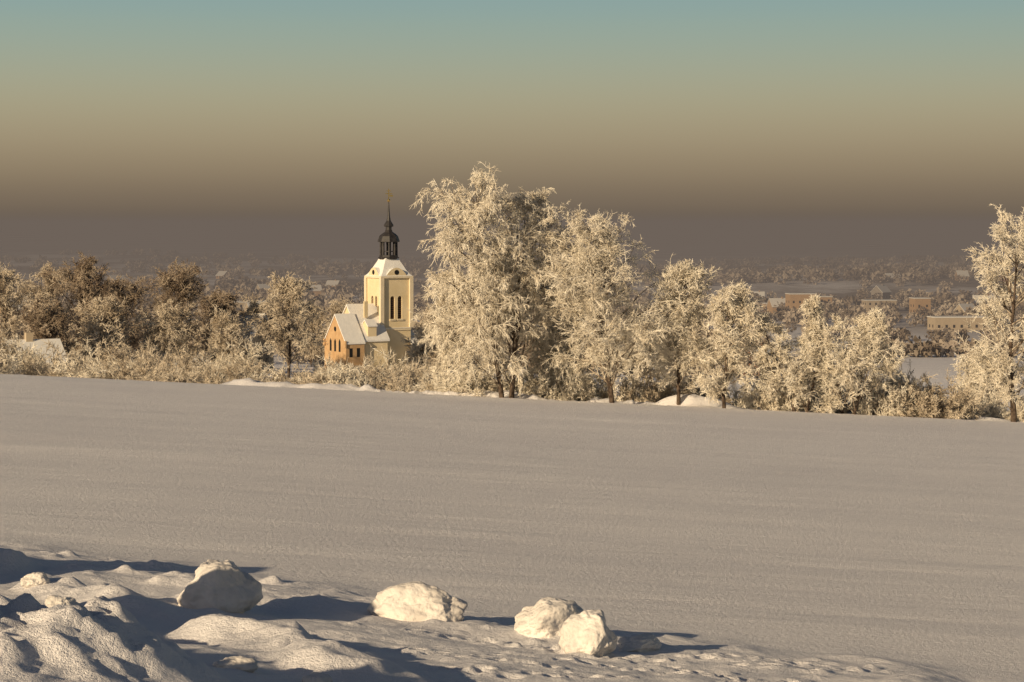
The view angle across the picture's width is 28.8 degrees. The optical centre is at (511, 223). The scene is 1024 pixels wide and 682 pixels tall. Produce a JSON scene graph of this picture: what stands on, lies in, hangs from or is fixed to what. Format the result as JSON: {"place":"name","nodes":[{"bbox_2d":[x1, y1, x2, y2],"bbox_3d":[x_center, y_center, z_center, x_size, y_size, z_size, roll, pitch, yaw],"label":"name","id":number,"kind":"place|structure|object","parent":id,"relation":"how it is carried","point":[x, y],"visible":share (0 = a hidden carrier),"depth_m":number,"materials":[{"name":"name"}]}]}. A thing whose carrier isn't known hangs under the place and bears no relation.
{"place":"outdoors","nodes":[
{"label":"outdoors","id":0,"kind":"place"},
{"bbox_2d":[0,229,1023,681],"bbox_3d":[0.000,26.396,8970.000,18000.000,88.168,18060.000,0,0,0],"label":"snowy ground","id":1,"kind":"structure","parent":0,"point":[702,539],"depth_m":43.15,"materials":[{"name":"white snow"}]},
{"bbox_2d":[0,301,27,318],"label":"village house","id":2,"kind":"structure","parent":1,"relation":"on","point":[18,309],"depth_m":828.39,"materials":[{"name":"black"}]},
{"bbox_2d":[0,262,37,339],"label":"frosted tree","id":3,"kind":"object","parent":1,"relation":"on","point":[7,279],"visible":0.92,"depth_m":234.53,"materials":[{"name":"beige plant"}]},
{"bbox_2d":[0,332,69,368],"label":"village house","id":4,"kind":"structure","parent":1,"relation":"on","point":[28,339],"depth_m":200.41,"materials":[{"name":"white"}]},
{"bbox_2d":[20,572,50,587],"bbox_3d":[-6.109,4.572,25.506,0.386,0.214,0.323,0,0,0],"label":"snow clod","id":5,"kind":"object","parent":1,"relation":"on","point":[33,579],"visible":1,"depth_m":25.39,"materials":[{"name":"white snow"}]},
{"bbox_2d":[11,262,74,336],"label":"frosted tree","id":6,"kind":"object","parent":1,"relation":"on","point":[38,293],"visible":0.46,"depth_m":273.87,"materials":[{"name":"beige plant"}]},
{"bbox_2d":[19,294,77,362],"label":"frosted tree","id":7,"kind":"object","parent":1,"relation":"on","point":[47,324],"visible":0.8,"depth_m":204.02,"materials":[{"name":"beige plant"}]},
{"bbox_2d":[45,595,79,607],"bbox_3d":[-5.427,4.601,23.986,0.351,0.244,0.368,0,0,26],"label":"snow clod","id":8,"kind":"object","parent":1,"relation":"on","point":[52,600],"visible":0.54,"depth_m":23.91,"materials":[{"name":"white snow"}]},
{"bbox_2d":[36,251,121,353],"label":"frosted tree","id":9,"kind":"object","parent":1,"relation":"on","point":[82,274],"visible":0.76,"depth_m":239.61,"materials":[{"name":"brown plant"}]},
{"bbox_2d":[66,292,143,367],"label":"frosted tree","id":10,"kind":"object","parent":1,"relation":"on","point":[105,313],"visible":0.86,"depth_m":209.60,"materials":[{"name":"beige plant"}]},
{"bbox_2d":[107,274,126,283],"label":"village house","id":11,"kind":"structure","parent":1,"relation":"on","point":[114,277],"depth_m":1509.88,"materials":[{"name":"black"}]},
{"bbox_2d":[99,273,150,354],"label":"frosted tree","id":12,"kind":"object","parent":1,"relation":"on","point":[130,296],"visible":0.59,"depth_m":261.70,"materials":[{"name":"brown plant"}]},
{"bbox_2d":[133,297,207,364],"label":"frosted tree","id":13,"kind":"object","parent":1,"relation":"on","point":[163,327],"visible":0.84,"depth_m":213.83,"materials":[{"name":"white plant"}]},
{"bbox_2d":[154,346,210,376],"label":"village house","id":14,"kind":"structure","parent":1,"relation":"on","point":[190,348],"depth_m":214.73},
{"bbox_2d":[137,256,229,350],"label":"frosted tree","id":15,"kind":"object","parent":1,"relation":"on","point":[182,277],"visible":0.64,"depth_m":244.18,"materials":[{"name":"brown plant"}]},
{"bbox_2d":[177,559,262,613],"bbox_3d":[-3.698,4.637,24.966,0.988,0.828,1.236,0,0,-36],"label":"snow boulder","id":16,"kind":"object","parent":1,"relation":"on","point":[228,586],"visible":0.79,"depth_m":24.58,"materials":[{"name":"white snow"}]},
{"bbox_2d":[191,285,248,359],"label":"frosted tree","id":17,"kind":"object","parent":1,"relation":"on","point":[225,304],"visible":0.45,"depth_m":257.50,"materials":[{"name":"beige plant"}]},
{"bbox_2d":[215,270,227,278],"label":"village house","id":18,"kind":"structure","parent":1,"relation":"on","point":[220,273],"depth_m":1674.52,"materials":[{"name":"white"}]},
{"bbox_2d":[196,304,256,366],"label":"frosted tree","id":19,"kind":"object","parent":1,"relation":"on","point":[224,325],"visible":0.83,"depth_m":213.94,"materials":[{"name":"beige plant"}]},
{"bbox_2d":[0,327,454,391],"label":"frosted hedgerow","id":20,"kind":"object","parent":1,"relation":"on","point":[120,364],"visible":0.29,"depth_m":164.26,"materials":[{"name":"beige plant"}]},
{"bbox_2d":[212,656,257,672],"bbox_3d":[-2.545,4.079,18.300,0.441,0.180,0.292,0,0,0],"label":"snow clod","id":21,"kind":"object","parent":1,"relation":"on","point":[246,664],"visible":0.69,"depth_m":18.22,"materials":[{"name":"white snow"}]},
{"bbox_2d":[229,301,245,312],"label":"flat roofed block","id":22,"kind":"structure","parent":1,"relation":"on","point":[241,304],"depth_m":945.91,"materials":[{"name":"beige paint"}]},
{"bbox_2d":[206,308,273,372],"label":"village house","id":23,"kind":"structure","parent":1,"relation":"on","point":[258,340],"depth_m":260.67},
{"bbox_2d":[243,299,265,312],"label":"village house","id":24,"kind":"structure","parent":1,"relation":"on","point":[247,305],"depth_m":895.28,"materials":[{"name":"white"}]},
{"bbox_2d":[233,293,282,365],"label":"frosted tree","id":25,"kind":"object","parent":1,"relation":"on","point":[255,305],"visible":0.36,"depth_m":261.05,"materials":[{"name":"beige plant"}]},
{"bbox_2d":[255,283,270,294],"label":"village house","id":26,"kind":"structure","parent":1,"relation":"on","point":[260,286],"depth_m":1294.00,"materials":[{"name":"white"}]},
{"bbox_2d":[247,271,328,379],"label":"frosted tree","id":27,"kind":"object","parent":1,"relation":"on","point":[293,294],"visible":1,"depth_m":233.94,"materials":[{"name":"white plant"}]},
{"bbox_2d":[284,298,327,366],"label":"frosted tree","id":28,"kind":"object","parent":1,"relation":"on","point":[310,354],"visible":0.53,"depth_m":348.75,"materials":[{"name":"beige plant"}]},
{"bbox_2d":[306,284,321,296],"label":"village house","id":29,"kind":"structure","parent":1,"relation":"on","point":[317,290],"depth_m":1238.30,"materials":[{"name":"white"}]},
{"bbox_2d":[301,672,332,681],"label":"snow clod","id":30,"kind":"object","parent":1,"relation":"on","point":[317,677],"visible":1,"depth_m":17.93,"materials":[{"name":"white snow"}]},
{"bbox_2d":[309,295,354,345],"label":"frosted tree","id":31,"kind":"object","parent":1,"relation":"on","point":[337,307],"visible":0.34,"depth_m":344.95,"materials":[{"name":"beige plant"}]},
{"bbox_2d":[325,279,340,286],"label":"village house","id":32,"kind":"structure","parent":1,"relation":"on","point":[332,282],"depth_m":1434.63,"materials":[{"name":"white"}]},
{"bbox_2d":[323,189,447,372],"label":"church","id":33,"kind":"structure","parent":1,"relation":"on","point":[379,317],"depth_m":297.23,"materials":[{"name":"beige paint"}]},
{"bbox_2d":[0,315,776,379],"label":"valley trees","id":34,"kind":"object","parent":1,"relation":"on","point":[304,360],"visible":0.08,"depth_m":366.23,"materials":[{"name":"brown plant"}]},
{"bbox_2d":[367,581,467,621],"bbox_3d":[-1.235,5.008,26.012,1.319,0.674,0.935,0,0,0],"label":"snow boulder","id":35,"kind":"object","parent":1,"relation":"on","point":[415,601],"visible":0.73,"depth_m":25.74,"materials":[{"name":"white snow"}]},
{"bbox_2d":[400,318,441,371],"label":"frosted tree","id":36,"kind":"object","parent":1,"relation":"on","point":[415,352],"visible":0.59,"depth_m":249.85,"materials":[{"name":"beige plant"}]},
{"bbox_2d":[413,302,456,371],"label":"frosted tree","id":37,"kind":"object","parent":1,"relation":"on","point":[434,355],"visible":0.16,"depth_m":269.19,"materials":[{"name":"beige plant"}]},
{"bbox_2d":[417,265,509,394],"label":"frosted tree","id":38,"kind":"object","parent":1,"relation":"on","point":[463,372],"visible":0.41,"depth_m":133.72,"materials":[{"name":"beige plant"}]},
{"bbox_2d":[406,162,607,397],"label":"frosted birch tree","id":39,"kind":"object","parent":1,"relation":"on","point":[498,266],"visible":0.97,"depth_m":129.77,"materials":[{"name":"white plant"}]},
{"bbox_2d":[0,248,1023,356],"bbox_3d":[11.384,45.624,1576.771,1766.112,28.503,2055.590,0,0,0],"label":"distant tree lines","id":40,"kind":"object","parent":1,"relation":"on","point":[941,346],"visible":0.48,"depth_m":1521.89,"materials":[{"name":"plant"}]},
{"bbox_2d":[0,257,1023,336],"bbox_3d":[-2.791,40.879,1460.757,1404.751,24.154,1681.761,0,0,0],"label":"distant trees","id":41,"kind":"object","parent":1,"relation":"on","point":[899,295],"visible":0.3,"depth_m":1200.90,"materials":[{"name":"brown plant"}]},
{"bbox_2d":[9,295,1023,326],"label":"village trees","id":42,"kind":"object","parent":1,"relation":"on","point":[792,315],"visible":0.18,"depth_m":886.47,"materials":[{"name":"plant"}]},
{"bbox_2d":[514,597,583,637],"bbox_3d":[0.469,5.021,25.049,0.892,0.622,0.772,0,0,-23],"label":"snow boulder","id":43,"kind":"object","parent":1,"relation":"on","point":[545,617],"visible":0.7,"depth_m":24.77,"materials":[{"name":"white snow"}]},
{"bbox_2d":[510,264,612,387],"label":"frosted tree","id":44,"kind":"object","parent":1,"relation":"on","point":[546,341],"visible":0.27,"depth_m":136.13,"materials":[{"name":"beige plant"}]},
{"bbox_2d":[558,609,617,656],"bbox_3d":[0.897,4.933,23.614,0.670,0.688,0.640,0,0,14],"label":"snow boulder","id":45,"kind":"object","parent":1,"relation":"on","point":[588,632],"visible":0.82,"depth_m":23.43,"materials":[{"name":"white snow"}]},
{"bbox_2d":[531,205,694,402],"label":"frosted tree","id":46,"kind":"object","parent":1,"relation":"on","point":[586,283],"visible":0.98,"depth_m":129.28,"materials":[{"name":"beige plant"}]},
{"bbox_2d":[617,633,661,651],"bbox_3d":[1.554,5.173,24.404,0.447,0.267,0.794,0,0,33],"label":"snow boulder","id":47,"kind":"object","parent":1,"relation":"on","point":[644,642],"visible":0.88,"depth_m":24.25,"materials":[{"name":"white snow"}]},
{"bbox_2d":[606,309,676,392],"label":"frosted tree","id":48,"kind":"object","parent":1,"relation":"on","point":[649,350],"visible":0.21,"depth_m":189.32,"materials":[{"name":"beige plant"}]},
{"bbox_2d":[639,258,719,404],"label":"frosted tree","id":49,"kind":"object","parent":1,"relation":"on","point":[673,348],"visible":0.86,"depth_m":131.54,"materials":[{"name":"beige plant"}]},
{"bbox_2d":[400,343,1023,421],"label":"frosted hedgerow","id":50,"kind":"object","parent":1,"relation":"on","point":[908,399],"visible":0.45,"depth_m":133.60,"materials":[{"name":"beige plant"}]},
{"bbox_2d":[682,280,767,407],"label":"frosted tree","id":51,"kind":"object","parent":1,"relation":"on","point":[733,298],"visible":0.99,"depth_m":129.47,"materials":[{"name":"beige plant"}]},
{"bbox_2d":[751,290,764,297],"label":"village house","id":52,"kind":"structure","parent":1,"relation":"on","point":[761,293],"depth_m":1172.22,"materials":[{"name":"white"}]},
{"bbox_2d":[741,342,779,375],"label":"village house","id":53,"kind":"structure","parent":1,"relation":"on","point":[769,350],"depth_m":417.64,"materials":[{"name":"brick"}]},
{"bbox_2d":[766,297,784,313],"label":"village house","id":54,"kind":"structure","parent":1,"relation":"on","point":[770,306],"depth_m":1008.92,"materials":[{"name":"beige"}]},
{"bbox_2d":[785,293,815,309],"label":"flat roofed block","id":55,"kind":"structure","parent":1,"relation":"on","point":[794,300],"depth_m":995.43,"materials":[{"name":"beige"}]},
{"bbox_2d":[746,311,857,413],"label":"frosted tree","id":56,"kind":"object","parent":1,"relation":"on","point":[800,390],"visible":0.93,"depth_m":130.09,"materials":[{"name":"beige plant"}]},
{"bbox_2d":[816,296,832,303],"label":"flat roofed block","id":57,"kind":"structure","parent":1,"relation":"on","point":[826,299],"depth_m":1015.83,"materials":[{"name":"beige paint"}]},
{"bbox_2d":[789,293,911,414],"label":"frosted tree","id":58,"kind":"object","parent":1,"relation":"on","point":[874,325],"visible":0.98,"depth_m":130.08,"materials":[{"name":"beige plant"}]},
{"bbox_2d":[861,299,896,311],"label":"flat roofed block","id":59,"kind":"structure","parent":1,"relation":"on","point":[870,303],"depth_m":1045.42,"materials":[{"name":"beige paint"}]},
{"bbox_2d":[870,284,890,298],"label":"village house","id":60,"kind":"structure","parent":1,"relation":"on","point":[884,290],"depth_m":1223.85,"materials":[{"name":"grey"}]},
{"bbox_2d":[884,273,900,281],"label":"village house","id":61,"kind":"structure","parent":1,"relation":"on","point":[888,274],"depth_m":1480.40,"materials":[{"name":"grey"}]},
{"bbox_2d":[909,297,930,314],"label":"flat roofed block","id":62,"kind":"structure","parent":1,"relation":"on","point":[915,303],"depth_m":995.84,"materials":[{"name":"beige"}]},
{"bbox_2d":[927,316,987,329],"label":"flat roofed block","id":63,"kind":"structure","parent":1,"relation":"on","point":[947,322],"depth_m":795.79,"materials":[{"name":"beige paint"}]},
{"bbox_2d":[954,269,968,280],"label":"village house","id":64,"kind":"structure","parent":1,"relation":"on","point":[962,272],"depth_m":1482.86,"materials":[{"name":"grey"}]},
{"bbox_2d":[953,302,974,315],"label":"village house","id":65,"kind":"structure","parent":1,"relation":"on","point":[960,307],"depth_m":932.53,"materials":[{"name":"grey"}]},
{"bbox_2d":[972,294,995,307],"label":"village house","id":66,"kind":"structure","parent":1,"relation":"on","point":[976,302],"depth_m":1079.99,"materials":[{"name":"brick"}]},
{"bbox_2d":[949,343,1022,406],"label":"frosted tree","id":67,"kind":"object","parent":1,"relation":"on","point":[969,383],"visible":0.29,"depth_m":209.61,"materials":[{"name":"beige plant"}]},
{"bbox_2d":[952,204,1023,421],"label":"frosted tree","id":68,"kind":"object","parent":1,"relation":"on","point":[1001,369],"visible":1,"depth_m":130.58,"materials":[{"name":"beige plant"}]},
{"bbox_2d":[963,344,1023,405],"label":"frosted tree","id":69,"kind":"object","parent":1,"relation":"on","point":[1006,378],"visible":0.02,"depth_m":229.46,"materials":[{"name":"beige plant"}]},
{"bbox_2d":[997,274,1013,284],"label":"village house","id":70,"kind":"structure","parent":1,"relation":"on","point":[1000,278],"depth_m":1425.93,"materials":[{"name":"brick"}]},
{"bbox_2d":[0,0,1023,230],"label":"sky","id":71,"kind":"structure","parent":0,"point":[667,115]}
]}

